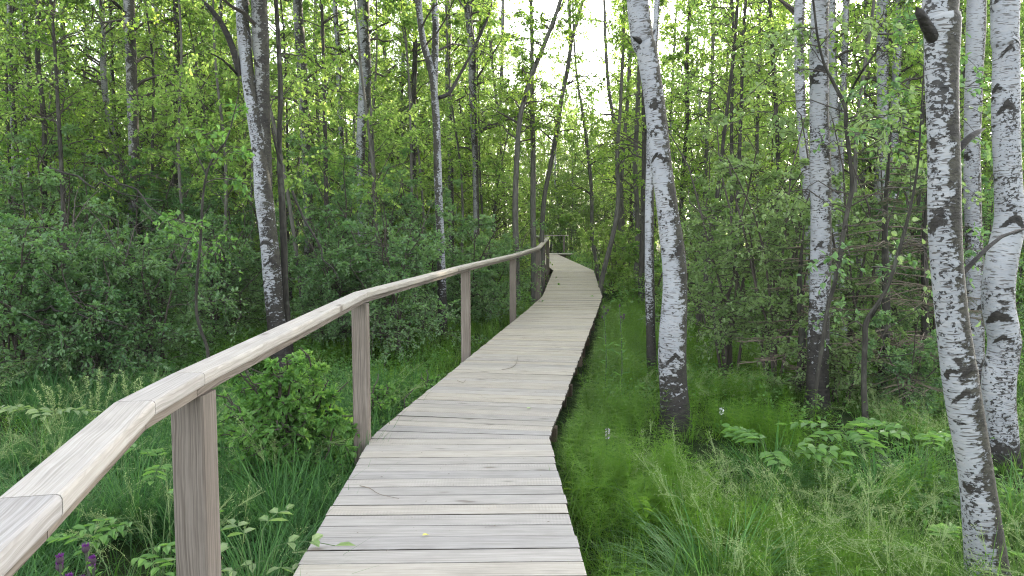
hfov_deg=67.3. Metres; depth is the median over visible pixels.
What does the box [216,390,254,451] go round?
bush
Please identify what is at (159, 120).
slim tree
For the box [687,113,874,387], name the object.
shrub
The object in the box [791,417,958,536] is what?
sedge tussock
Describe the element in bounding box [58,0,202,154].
slim tree
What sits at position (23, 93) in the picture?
slim tree
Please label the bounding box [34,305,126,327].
fallen branch
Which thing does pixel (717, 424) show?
orchid
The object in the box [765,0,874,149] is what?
slim tree
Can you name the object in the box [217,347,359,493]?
bush
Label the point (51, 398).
flowering herb
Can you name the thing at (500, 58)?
slim tree
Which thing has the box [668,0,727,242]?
birch tree
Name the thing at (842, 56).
birch tree
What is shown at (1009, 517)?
sedge tussock
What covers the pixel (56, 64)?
slim tree
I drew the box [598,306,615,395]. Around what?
thistle
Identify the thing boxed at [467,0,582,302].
slim tree
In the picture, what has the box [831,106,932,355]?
shrub
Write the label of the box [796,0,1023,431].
sapling
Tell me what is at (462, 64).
birch tree
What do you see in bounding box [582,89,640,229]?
birch tree
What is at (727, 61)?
slim tree
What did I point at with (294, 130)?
birch tree
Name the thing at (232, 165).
slim tree
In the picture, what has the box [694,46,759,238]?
birch tree
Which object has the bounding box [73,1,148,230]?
slim tree
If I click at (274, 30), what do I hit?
birch tree
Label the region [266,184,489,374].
shrub
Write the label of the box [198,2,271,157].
slim tree
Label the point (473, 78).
birch tree
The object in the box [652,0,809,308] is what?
slim tree
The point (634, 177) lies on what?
slim tree
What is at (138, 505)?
sedge tussock
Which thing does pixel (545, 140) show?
birch tree
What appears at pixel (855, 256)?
shrub
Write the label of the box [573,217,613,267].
shrub
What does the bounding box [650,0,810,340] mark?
slim tree
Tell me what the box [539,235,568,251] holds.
handrail fence
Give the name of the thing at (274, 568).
herb
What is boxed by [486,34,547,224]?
birch tree
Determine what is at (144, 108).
slim tree
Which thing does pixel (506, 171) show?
slim tree
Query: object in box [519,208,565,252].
shrub
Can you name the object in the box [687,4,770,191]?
birch tree
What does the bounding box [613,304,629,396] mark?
thistle
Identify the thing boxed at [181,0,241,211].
slim tree
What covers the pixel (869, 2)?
slim tree
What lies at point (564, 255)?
boardwalk
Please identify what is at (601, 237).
shrub
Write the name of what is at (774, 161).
birch tree
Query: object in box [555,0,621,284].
slim tree
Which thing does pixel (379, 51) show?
birch tree
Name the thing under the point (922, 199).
shrub
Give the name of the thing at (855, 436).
herb
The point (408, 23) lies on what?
slim tree
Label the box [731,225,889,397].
spruce tree
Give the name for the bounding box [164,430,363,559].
sedge tussock
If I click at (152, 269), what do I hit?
shrub
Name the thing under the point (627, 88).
slim tree
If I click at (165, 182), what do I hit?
shrub
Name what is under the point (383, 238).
shrub
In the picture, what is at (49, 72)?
birch tree
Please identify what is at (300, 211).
fallen branch
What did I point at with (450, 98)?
slim tree
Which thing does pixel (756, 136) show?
slim tree
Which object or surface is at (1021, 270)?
shrub
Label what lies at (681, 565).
sedge tussock
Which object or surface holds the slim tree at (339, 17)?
on the ground at (706, 447)
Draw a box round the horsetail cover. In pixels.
[0,274,1023,575]
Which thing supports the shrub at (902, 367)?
on the ground at (706, 447)
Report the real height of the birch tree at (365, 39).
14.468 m
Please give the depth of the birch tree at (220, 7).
20.39 m
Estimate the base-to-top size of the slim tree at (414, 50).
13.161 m
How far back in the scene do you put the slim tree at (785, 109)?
24.86 m
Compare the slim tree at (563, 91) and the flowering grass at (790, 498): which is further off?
the slim tree at (563, 91)
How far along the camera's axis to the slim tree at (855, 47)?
11.39 m
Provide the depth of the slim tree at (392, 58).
23.55 m
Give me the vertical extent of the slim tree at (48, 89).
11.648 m
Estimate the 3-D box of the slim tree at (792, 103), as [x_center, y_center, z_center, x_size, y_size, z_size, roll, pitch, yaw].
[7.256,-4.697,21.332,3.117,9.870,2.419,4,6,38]
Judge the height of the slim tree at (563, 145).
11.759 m
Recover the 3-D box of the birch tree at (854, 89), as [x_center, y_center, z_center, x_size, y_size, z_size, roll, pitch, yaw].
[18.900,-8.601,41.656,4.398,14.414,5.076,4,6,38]
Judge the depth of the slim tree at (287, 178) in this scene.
11.13 m
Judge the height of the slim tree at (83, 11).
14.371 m
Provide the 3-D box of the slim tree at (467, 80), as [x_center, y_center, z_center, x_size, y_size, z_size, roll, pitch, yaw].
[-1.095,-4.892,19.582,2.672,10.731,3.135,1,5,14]
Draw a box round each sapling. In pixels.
[144,41,263,357]
[712,0,1023,419]
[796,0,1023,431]
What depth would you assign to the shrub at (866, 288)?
9.45 m
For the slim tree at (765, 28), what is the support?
on the ground at (706, 447)
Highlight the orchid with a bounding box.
[712,408,723,433]
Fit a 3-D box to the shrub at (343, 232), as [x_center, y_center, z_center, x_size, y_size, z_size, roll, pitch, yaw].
[-2.587,-0.703,12.146,2.359,3.412,2.175,-4,6,-42]
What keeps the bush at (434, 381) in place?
on the ground at (706, 447)
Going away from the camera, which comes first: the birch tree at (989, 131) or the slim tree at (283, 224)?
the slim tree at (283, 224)
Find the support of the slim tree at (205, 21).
on the ground at (706, 447)
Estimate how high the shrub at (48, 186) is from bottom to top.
3.583 m
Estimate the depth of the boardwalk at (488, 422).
4.72 m
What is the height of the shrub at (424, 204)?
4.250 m
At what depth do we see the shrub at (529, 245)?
24.07 m
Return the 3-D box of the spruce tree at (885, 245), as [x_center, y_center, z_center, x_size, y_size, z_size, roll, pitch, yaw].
[3.998,-0.210,8.143,2.009,3.102,2.503,0,5,0]
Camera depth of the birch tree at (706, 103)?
33.72 m
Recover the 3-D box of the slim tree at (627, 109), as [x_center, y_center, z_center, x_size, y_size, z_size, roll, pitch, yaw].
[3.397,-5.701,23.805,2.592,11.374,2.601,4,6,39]
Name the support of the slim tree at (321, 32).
on the ground at (706, 447)
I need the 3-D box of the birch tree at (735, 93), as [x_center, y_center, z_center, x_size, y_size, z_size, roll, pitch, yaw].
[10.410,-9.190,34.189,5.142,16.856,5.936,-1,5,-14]
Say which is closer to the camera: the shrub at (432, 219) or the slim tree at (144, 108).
the shrub at (432, 219)
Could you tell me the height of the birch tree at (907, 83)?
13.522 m
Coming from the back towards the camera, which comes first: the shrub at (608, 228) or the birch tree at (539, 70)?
the birch tree at (539, 70)
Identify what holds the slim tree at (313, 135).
on the ground at (706, 447)
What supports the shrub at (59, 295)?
on the ground at (706, 447)
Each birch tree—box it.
[0,0,98,245]
[0,0,113,247]
[0,0,211,306]
[0,11,49,217]
[3,2,167,232]
[48,1,207,228]
[57,0,240,239]
[60,0,168,247]
[65,0,287,315]
[103,1,253,162]
[122,0,173,262]
[133,0,342,374]
[139,1,248,205]
[160,0,299,227]
[182,0,357,232]
[184,0,293,204]
[214,0,387,309]
[274,0,410,227]
[284,46,300,235]
[313,0,425,279]
[313,2,391,244]
[348,10,471,232]
[352,0,459,222]
[383,0,544,340]
[417,0,502,263]
[418,0,597,298]
[438,1,524,205]
[446,0,556,236]
[453,6,500,189]
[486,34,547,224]
[511,60,566,213]
[519,84,566,220]
[534,45,595,252]
[536,69,581,252]
[559,57,597,251]
[578,98,608,250]
[580,13,639,254]
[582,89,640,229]
[583,10,680,224]
[594,39,656,218]
[600,35,673,221]
[613,0,740,213]
[626,0,693,433]
[645,0,659,383]
[661,26,705,207]
[664,0,743,218]
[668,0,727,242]
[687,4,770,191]
[691,0,799,235]
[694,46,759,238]
[700,2,739,203]
[716,0,809,333]
[726,13,809,206]
[747,0,922,336]
[753,0,868,188]
[762,0,991,279]
[782,0,919,302]
[793,0,988,315]
[803,0,831,410]
[845,0,875,192]
[845,62,869,189]
[854,0,991,266]
[892,0,1023,221]
[900,0,1023,216]
[903,0,1023,216]
[915,0,1023,575]
[917,29,1023,208]
[963,0,986,385]
[981,0,1023,471]
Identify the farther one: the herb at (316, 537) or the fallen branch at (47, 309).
the fallen branch at (47, 309)
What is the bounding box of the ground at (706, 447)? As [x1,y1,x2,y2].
[0,229,1023,575]
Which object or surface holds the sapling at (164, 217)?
on the ground at (706, 447)
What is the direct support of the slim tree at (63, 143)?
on the ground at (706, 447)
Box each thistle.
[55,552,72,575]
[80,542,93,575]
[88,555,102,575]
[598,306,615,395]
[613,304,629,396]
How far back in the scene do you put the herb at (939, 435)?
5.33 m
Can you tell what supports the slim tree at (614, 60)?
on the ground at (706, 447)
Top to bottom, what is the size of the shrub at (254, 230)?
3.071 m
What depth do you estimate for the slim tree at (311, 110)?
25.93 m
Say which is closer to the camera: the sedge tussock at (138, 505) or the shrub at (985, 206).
the sedge tussock at (138, 505)
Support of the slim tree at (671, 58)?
on the ground at (706, 447)
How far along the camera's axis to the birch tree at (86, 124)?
16.57 m
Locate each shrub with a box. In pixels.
[0,115,141,338]
[0,166,181,390]
[0,187,148,394]
[0,216,203,395]
[16,127,168,323]
[22,192,165,303]
[57,201,257,388]
[78,131,228,334]
[96,167,195,300]
[117,195,300,346]
[139,136,242,285]
[147,153,262,328]
[218,173,331,320]
[258,156,367,297]
[260,208,423,357]
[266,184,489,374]
[284,130,432,338]
[318,204,412,276]
[385,165,487,332]
[387,163,454,247]
[405,213,525,328]
[446,212,547,318]
[455,210,545,283]
[480,229,545,285]
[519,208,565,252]
[526,204,587,254]
[560,212,634,294]
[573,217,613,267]
[596,221,630,253]
[598,224,633,271]
[605,224,706,305]
[627,221,660,266]
[630,141,754,333]
[638,112,852,378]
[683,186,723,269]
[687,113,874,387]
[715,121,809,298]
[758,292,928,410]
[766,103,933,369]
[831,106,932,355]
[849,306,945,425]
[851,213,870,267]
[855,131,1023,361]
[858,167,925,272]
[907,160,1023,344]
[962,198,1023,312]
[963,162,1023,257]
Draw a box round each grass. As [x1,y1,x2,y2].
[0,354,1023,575]
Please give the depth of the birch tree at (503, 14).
25.38 m
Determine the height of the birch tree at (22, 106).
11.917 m
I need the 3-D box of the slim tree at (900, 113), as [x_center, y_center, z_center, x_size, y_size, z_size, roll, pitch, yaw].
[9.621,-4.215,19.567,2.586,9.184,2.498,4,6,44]
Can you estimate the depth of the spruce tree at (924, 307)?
9.18 m
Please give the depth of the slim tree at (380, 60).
19.48 m
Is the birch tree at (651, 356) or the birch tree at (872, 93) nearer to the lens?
the birch tree at (651, 356)
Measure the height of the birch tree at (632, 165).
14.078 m
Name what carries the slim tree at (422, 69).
on the ground at (706, 447)
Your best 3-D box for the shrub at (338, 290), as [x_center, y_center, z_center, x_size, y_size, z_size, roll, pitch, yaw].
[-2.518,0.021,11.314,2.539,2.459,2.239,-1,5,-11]
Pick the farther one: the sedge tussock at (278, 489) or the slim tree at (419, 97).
the slim tree at (419, 97)
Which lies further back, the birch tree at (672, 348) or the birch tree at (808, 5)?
the birch tree at (808, 5)
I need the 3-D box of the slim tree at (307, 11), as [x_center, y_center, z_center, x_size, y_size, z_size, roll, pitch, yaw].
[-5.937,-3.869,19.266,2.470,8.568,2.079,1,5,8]
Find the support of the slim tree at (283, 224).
on the ground at (706, 447)
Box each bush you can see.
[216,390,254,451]
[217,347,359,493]
[343,374,416,428]
[414,370,441,398]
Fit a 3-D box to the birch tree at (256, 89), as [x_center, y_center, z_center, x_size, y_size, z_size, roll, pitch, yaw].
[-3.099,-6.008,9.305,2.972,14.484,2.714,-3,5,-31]
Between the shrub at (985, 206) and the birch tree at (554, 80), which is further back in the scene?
the birch tree at (554, 80)
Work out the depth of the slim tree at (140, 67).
19.63 m
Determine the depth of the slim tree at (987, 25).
14.36 m
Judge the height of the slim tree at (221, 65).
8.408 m
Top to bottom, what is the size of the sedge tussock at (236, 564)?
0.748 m
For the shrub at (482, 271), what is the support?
on the ground at (706, 447)
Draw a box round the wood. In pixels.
[4,0,1022,250]
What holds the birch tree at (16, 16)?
on the ground at (706, 447)
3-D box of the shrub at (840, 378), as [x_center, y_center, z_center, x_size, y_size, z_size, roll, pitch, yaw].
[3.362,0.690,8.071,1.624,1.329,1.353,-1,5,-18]
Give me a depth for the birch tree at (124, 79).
27.27 m
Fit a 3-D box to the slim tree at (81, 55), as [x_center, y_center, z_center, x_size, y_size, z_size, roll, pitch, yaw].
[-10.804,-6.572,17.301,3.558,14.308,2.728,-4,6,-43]
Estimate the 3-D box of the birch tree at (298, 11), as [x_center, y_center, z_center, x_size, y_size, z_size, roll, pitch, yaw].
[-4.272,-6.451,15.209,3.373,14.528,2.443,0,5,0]
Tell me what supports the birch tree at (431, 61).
on the ground at (706, 447)
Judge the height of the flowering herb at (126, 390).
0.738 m
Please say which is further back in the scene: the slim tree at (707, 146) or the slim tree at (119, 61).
the slim tree at (119, 61)
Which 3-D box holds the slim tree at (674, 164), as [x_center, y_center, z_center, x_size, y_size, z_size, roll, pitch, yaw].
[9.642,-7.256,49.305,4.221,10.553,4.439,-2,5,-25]
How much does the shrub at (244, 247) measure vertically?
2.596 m
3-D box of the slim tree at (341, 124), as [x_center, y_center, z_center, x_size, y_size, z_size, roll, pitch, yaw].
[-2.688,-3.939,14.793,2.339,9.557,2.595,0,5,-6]
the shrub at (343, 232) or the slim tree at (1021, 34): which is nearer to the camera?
the shrub at (343, 232)
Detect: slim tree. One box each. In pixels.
[0,0,103,242]
[0,0,127,205]
[0,0,141,211]
[0,0,151,267]
[0,0,181,262]
[0,3,75,207]
[0,5,109,233]
[0,58,28,214]
[0,77,110,261]
[2,0,127,231]
[31,8,101,156]
[33,0,140,227]
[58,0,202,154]
[60,0,243,235]
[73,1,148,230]
[87,0,227,296]
[89,0,253,332]
[93,0,241,308]
[96,0,155,221]
[102,31,160,265]
[107,0,289,334]
[107,16,209,210]
[138,0,257,228]
[139,0,253,266]
[143,27,339,338]
[146,0,338,294]
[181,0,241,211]
[182,0,302,314]
[182,4,249,214]
[189,40,302,275]
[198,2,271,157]
[207,0,290,256]
[229,0,337,305]
[234,0,323,224]
[243,0,405,270]
[268,0,344,207]
[269,0,356,244]
[270,0,337,352]
[272,0,339,246]
[274,8,352,247]
[283,0,430,330]
[293,0,431,247]
[296,77,328,235]
[298,128,368,262]
[311,0,429,298]
[312,0,384,218]
[314,24,378,205]
[316,11,376,232]
[317,0,485,258]
[319,3,399,218]
[332,0,468,264]
[334,3,447,235]
[337,0,469,225]
[337,12,406,215]
[348,0,466,299]
[352,0,470,245]
[381,1,461,226]
[381,32,486,259]
[408,0,525,252]
[416,11,528,269]
[419,0,522,187]
[421,0,542,231]
[426,47,553,284]
[442,0,528,247]
[454,0,589,305]
[457,0,566,242]
[464,55,539,238]
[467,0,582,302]
[494,0,618,295]
[507,114,573,244]
[508,69,561,232]
[545,132,598,251]
[546,110,586,242]
[552,103,600,252]
[554,102,584,229]
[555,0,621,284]
[564,0,641,274]
[565,86,610,250]
[566,0,697,304]
[571,114,629,245]
[573,4,670,260]
[574,0,686,243]
[574,0,694,304]
[575,66,633,228]
[579,1,668,299]
[619,0,759,240]
[626,50,684,231]
[637,0,759,262]
[640,0,728,264]
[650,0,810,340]
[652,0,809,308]
[654,106,684,236]
[663,0,809,318]
[674,0,846,298]
[676,0,788,276]
[677,0,848,310]
[687,65,774,253]
[725,3,808,256]
[725,5,787,191]
[729,1,809,267]
[743,37,800,246]
[750,0,837,233]
[764,0,964,344]
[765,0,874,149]
[809,0,876,200]
[844,0,925,226]
[844,3,901,274]
[845,28,991,319]
[848,0,925,194]
[848,4,992,237]
[856,0,990,298]
[870,0,1023,169]
[908,0,993,211]
[924,0,1023,231]
[981,12,1023,204]
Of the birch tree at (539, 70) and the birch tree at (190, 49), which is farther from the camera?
the birch tree at (539, 70)
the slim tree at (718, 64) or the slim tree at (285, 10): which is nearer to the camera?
the slim tree at (718, 64)
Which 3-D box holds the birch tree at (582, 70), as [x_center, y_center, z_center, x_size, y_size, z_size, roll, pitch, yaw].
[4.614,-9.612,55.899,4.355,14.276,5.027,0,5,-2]
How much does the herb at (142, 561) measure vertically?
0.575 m
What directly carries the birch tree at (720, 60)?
on the ground at (706, 447)
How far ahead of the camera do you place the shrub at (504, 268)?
15.47 m
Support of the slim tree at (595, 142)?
on the ground at (706, 447)
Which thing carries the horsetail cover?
on the ground at (706, 447)
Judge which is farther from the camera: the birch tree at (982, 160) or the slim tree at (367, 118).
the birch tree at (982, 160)
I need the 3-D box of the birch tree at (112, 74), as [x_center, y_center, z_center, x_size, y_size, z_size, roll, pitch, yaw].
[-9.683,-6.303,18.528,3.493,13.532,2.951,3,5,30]
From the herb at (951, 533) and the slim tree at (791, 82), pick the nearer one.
the herb at (951, 533)
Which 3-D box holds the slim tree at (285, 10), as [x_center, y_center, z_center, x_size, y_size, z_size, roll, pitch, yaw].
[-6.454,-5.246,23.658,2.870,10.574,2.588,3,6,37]
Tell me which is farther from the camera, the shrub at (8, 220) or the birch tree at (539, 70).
the birch tree at (539, 70)
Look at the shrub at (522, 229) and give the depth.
20.19 m
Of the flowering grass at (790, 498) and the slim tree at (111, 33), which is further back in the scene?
the slim tree at (111, 33)
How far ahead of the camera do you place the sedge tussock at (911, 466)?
5.80 m
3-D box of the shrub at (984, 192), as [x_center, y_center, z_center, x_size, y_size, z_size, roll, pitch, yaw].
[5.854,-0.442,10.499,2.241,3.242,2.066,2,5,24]
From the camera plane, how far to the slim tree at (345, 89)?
40.17 m
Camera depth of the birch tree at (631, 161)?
43.37 m
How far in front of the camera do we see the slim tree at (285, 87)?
16.17 m
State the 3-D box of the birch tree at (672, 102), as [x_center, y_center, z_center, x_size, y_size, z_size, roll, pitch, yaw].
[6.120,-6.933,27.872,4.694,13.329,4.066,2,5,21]
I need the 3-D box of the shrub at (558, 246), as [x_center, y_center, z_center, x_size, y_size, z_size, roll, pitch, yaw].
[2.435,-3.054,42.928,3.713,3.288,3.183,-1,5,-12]
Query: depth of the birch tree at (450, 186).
20.61 m
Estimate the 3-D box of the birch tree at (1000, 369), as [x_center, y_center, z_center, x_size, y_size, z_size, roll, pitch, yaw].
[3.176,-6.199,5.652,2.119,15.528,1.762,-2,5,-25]
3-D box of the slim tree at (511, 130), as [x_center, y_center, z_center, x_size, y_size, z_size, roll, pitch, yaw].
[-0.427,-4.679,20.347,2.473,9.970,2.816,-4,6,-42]
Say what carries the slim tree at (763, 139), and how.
on the ground at (706, 447)
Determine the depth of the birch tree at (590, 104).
55.53 m
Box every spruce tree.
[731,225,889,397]
[788,125,981,399]
[849,177,1022,377]
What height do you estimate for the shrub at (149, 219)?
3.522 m
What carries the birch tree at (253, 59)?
on the ground at (706, 447)
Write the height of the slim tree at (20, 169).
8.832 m
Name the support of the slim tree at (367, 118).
on the ground at (706, 447)
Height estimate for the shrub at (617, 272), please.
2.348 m
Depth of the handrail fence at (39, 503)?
2.44 m
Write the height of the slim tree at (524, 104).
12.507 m
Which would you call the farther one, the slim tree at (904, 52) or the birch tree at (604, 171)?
the birch tree at (604, 171)
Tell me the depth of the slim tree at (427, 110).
22.79 m
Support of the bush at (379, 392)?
on the ground at (706, 447)
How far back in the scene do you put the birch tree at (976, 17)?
8.85 m
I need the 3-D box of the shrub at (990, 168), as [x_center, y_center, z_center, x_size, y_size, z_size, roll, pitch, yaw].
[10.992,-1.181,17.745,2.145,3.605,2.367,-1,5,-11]
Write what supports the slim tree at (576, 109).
on the ground at (706, 447)
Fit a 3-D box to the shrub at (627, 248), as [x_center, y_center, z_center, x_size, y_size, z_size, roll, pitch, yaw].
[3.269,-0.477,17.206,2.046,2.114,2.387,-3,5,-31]
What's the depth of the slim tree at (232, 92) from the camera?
16.70 m
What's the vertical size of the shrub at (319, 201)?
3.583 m
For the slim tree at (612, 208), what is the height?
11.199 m
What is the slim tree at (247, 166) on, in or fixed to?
on the ground at (706, 447)
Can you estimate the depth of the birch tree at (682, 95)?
55.23 m
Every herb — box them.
[0,404,101,451]
[33,382,64,439]
[46,533,175,575]
[67,489,223,575]
[69,368,117,421]
[119,370,142,396]
[124,443,171,540]
[154,504,355,575]
[221,560,298,575]
[564,479,650,517]
[720,423,857,473]
[774,417,921,460]
[853,421,952,505]
[867,522,1023,575]
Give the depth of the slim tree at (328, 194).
32.04 m
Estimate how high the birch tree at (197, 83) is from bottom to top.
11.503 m
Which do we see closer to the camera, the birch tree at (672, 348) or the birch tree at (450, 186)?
the birch tree at (672, 348)
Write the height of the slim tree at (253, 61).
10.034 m
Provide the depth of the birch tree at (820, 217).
7.59 m
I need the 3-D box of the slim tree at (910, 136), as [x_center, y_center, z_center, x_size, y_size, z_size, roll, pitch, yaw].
[7.692,-5.559,14.874,3.255,12.629,3.118,0,5,0]
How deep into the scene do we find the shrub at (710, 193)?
13.43 m
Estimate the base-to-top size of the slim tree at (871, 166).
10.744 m
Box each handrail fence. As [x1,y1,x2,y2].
[0,235,549,575]
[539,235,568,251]
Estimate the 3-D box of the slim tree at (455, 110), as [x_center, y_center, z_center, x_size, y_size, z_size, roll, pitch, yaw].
[-1.325,-4.240,24.598,4.202,8.702,4.155,1,5,7]
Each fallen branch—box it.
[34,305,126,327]
[48,166,162,200]
[100,167,222,262]
[291,190,337,277]
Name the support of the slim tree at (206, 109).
on the ground at (706, 447)
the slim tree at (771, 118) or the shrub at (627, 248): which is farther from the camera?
the slim tree at (771, 118)
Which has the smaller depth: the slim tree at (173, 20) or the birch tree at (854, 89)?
the slim tree at (173, 20)
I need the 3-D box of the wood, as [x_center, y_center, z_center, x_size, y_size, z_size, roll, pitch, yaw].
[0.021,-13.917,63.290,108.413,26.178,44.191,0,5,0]
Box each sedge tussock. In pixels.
[0,401,115,481]
[52,424,228,554]
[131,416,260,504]
[131,482,339,575]
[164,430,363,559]
[580,466,850,575]
[693,417,859,512]
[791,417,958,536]
[846,419,959,497]
[902,451,1023,549]
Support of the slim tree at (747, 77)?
on the ground at (706, 447)
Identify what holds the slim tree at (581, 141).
on the ground at (706, 447)
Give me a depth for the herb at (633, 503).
4.65 m
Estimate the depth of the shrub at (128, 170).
13.20 m
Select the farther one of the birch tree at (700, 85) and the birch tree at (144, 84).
the birch tree at (700, 85)
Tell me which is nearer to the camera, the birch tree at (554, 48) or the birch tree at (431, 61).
the birch tree at (431, 61)
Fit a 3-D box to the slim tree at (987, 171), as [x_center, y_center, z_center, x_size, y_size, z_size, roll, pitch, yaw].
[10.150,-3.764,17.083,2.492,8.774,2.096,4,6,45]
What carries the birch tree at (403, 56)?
on the ground at (706, 447)
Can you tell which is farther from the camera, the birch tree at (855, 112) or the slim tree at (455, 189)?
the birch tree at (855, 112)
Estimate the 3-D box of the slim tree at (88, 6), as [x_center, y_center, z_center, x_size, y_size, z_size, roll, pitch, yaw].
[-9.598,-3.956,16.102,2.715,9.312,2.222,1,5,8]
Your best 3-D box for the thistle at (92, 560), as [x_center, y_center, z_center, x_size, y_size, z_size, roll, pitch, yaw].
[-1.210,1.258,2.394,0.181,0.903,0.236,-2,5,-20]
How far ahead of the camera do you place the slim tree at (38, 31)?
12.68 m
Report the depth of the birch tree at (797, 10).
10.30 m
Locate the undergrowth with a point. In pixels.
(392, 363)
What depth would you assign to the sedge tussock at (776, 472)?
5.59 m
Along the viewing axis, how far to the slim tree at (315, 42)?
21.53 m
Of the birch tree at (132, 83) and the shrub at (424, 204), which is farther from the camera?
the shrub at (424, 204)
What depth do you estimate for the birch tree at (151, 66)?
36.13 m
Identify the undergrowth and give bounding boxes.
[0,251,1023,553]
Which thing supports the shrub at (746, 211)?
on the ground at (706, 447)
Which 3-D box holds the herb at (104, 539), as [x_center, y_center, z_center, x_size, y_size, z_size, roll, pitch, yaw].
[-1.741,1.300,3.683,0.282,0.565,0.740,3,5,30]
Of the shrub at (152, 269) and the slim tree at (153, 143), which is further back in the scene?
the slim tree at (153, 143)
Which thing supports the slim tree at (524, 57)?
on the ground at (706, 447)
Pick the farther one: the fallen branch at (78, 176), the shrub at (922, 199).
the shrub at (922, 199)
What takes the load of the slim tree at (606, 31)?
on the ground at (706, 447)
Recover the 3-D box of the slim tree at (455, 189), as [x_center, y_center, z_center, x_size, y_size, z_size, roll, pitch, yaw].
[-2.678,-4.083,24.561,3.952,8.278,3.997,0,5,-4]
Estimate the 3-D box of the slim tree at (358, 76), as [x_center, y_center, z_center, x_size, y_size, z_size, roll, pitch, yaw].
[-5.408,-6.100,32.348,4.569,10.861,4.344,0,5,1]
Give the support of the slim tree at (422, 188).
on the ground at (706, 447)
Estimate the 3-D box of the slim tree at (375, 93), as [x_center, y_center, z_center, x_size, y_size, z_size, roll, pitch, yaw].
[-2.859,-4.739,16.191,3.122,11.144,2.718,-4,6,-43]
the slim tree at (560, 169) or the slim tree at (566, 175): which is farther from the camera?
the slim tree at (560, 169)
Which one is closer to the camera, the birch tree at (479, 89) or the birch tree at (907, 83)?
the birch tree at (907, 83)
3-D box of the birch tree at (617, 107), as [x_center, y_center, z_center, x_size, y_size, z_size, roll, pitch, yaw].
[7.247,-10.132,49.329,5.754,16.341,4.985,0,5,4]
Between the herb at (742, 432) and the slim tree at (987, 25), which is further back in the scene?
the slim tree at (987, 25)
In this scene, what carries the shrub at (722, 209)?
on the ground at (706, 447)
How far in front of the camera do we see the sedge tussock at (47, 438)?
6.01 m
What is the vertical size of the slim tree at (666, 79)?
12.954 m
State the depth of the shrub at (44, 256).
8.36 m
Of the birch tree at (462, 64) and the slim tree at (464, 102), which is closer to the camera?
the slim tree at (464, 102)
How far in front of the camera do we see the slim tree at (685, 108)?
20.44 m
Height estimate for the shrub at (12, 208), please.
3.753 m
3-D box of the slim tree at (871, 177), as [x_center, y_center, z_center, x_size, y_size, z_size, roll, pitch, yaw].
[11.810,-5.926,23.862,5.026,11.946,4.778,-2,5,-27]
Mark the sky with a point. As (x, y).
(598, 36)
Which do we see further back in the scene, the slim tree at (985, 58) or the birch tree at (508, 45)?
the birch tree at (508, 45)
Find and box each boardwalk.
[293,254,601,575]
[520,253,572,261]
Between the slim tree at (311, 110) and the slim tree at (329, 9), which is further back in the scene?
the slim tree at (311, 110)
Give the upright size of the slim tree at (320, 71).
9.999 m
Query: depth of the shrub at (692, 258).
23.93 m
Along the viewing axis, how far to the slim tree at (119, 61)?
24.96 m
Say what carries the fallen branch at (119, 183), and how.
on the shrub at (152, 269)
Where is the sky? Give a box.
[3,0,990,226]
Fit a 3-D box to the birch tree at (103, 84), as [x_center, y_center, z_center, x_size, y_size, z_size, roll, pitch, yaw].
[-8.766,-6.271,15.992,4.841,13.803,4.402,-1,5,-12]
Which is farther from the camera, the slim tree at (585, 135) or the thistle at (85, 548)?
the slim tree at (585, 135)
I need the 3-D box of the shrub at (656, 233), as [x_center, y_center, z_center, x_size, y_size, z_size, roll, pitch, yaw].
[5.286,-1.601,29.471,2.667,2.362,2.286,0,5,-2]
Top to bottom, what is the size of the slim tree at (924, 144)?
8.323 m
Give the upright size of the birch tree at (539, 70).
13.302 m
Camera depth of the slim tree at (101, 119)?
15.26 m
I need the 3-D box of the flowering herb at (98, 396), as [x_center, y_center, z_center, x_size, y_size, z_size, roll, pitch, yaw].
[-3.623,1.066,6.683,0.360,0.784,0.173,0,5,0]
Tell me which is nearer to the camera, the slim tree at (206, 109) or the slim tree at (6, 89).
the slim tree at (6, 89)
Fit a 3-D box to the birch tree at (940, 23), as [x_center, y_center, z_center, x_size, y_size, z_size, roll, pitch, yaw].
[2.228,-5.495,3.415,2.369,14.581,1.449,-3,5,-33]
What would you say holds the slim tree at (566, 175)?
on the ground at (706, 447)
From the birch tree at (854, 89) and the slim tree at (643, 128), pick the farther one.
the birch tree at (854, 89)
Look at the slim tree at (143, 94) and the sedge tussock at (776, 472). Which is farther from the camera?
the slim tree at (143, 94)
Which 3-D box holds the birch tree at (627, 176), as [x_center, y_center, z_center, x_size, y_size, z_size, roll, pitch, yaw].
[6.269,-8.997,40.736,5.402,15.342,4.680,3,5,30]
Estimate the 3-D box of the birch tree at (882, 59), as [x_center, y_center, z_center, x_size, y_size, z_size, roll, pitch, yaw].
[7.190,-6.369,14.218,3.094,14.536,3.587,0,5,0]
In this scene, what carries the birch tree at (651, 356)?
on the ground at (706, 447)
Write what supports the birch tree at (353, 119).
on the ground at (706, 447)
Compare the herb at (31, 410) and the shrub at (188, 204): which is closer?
the herb at (31, 410)
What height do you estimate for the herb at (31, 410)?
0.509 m
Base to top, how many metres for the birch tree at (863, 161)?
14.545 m
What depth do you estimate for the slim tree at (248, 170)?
15.68 m
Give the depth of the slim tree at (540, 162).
49.95 m
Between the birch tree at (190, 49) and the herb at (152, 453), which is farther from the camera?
the birch tree at (190, 49)

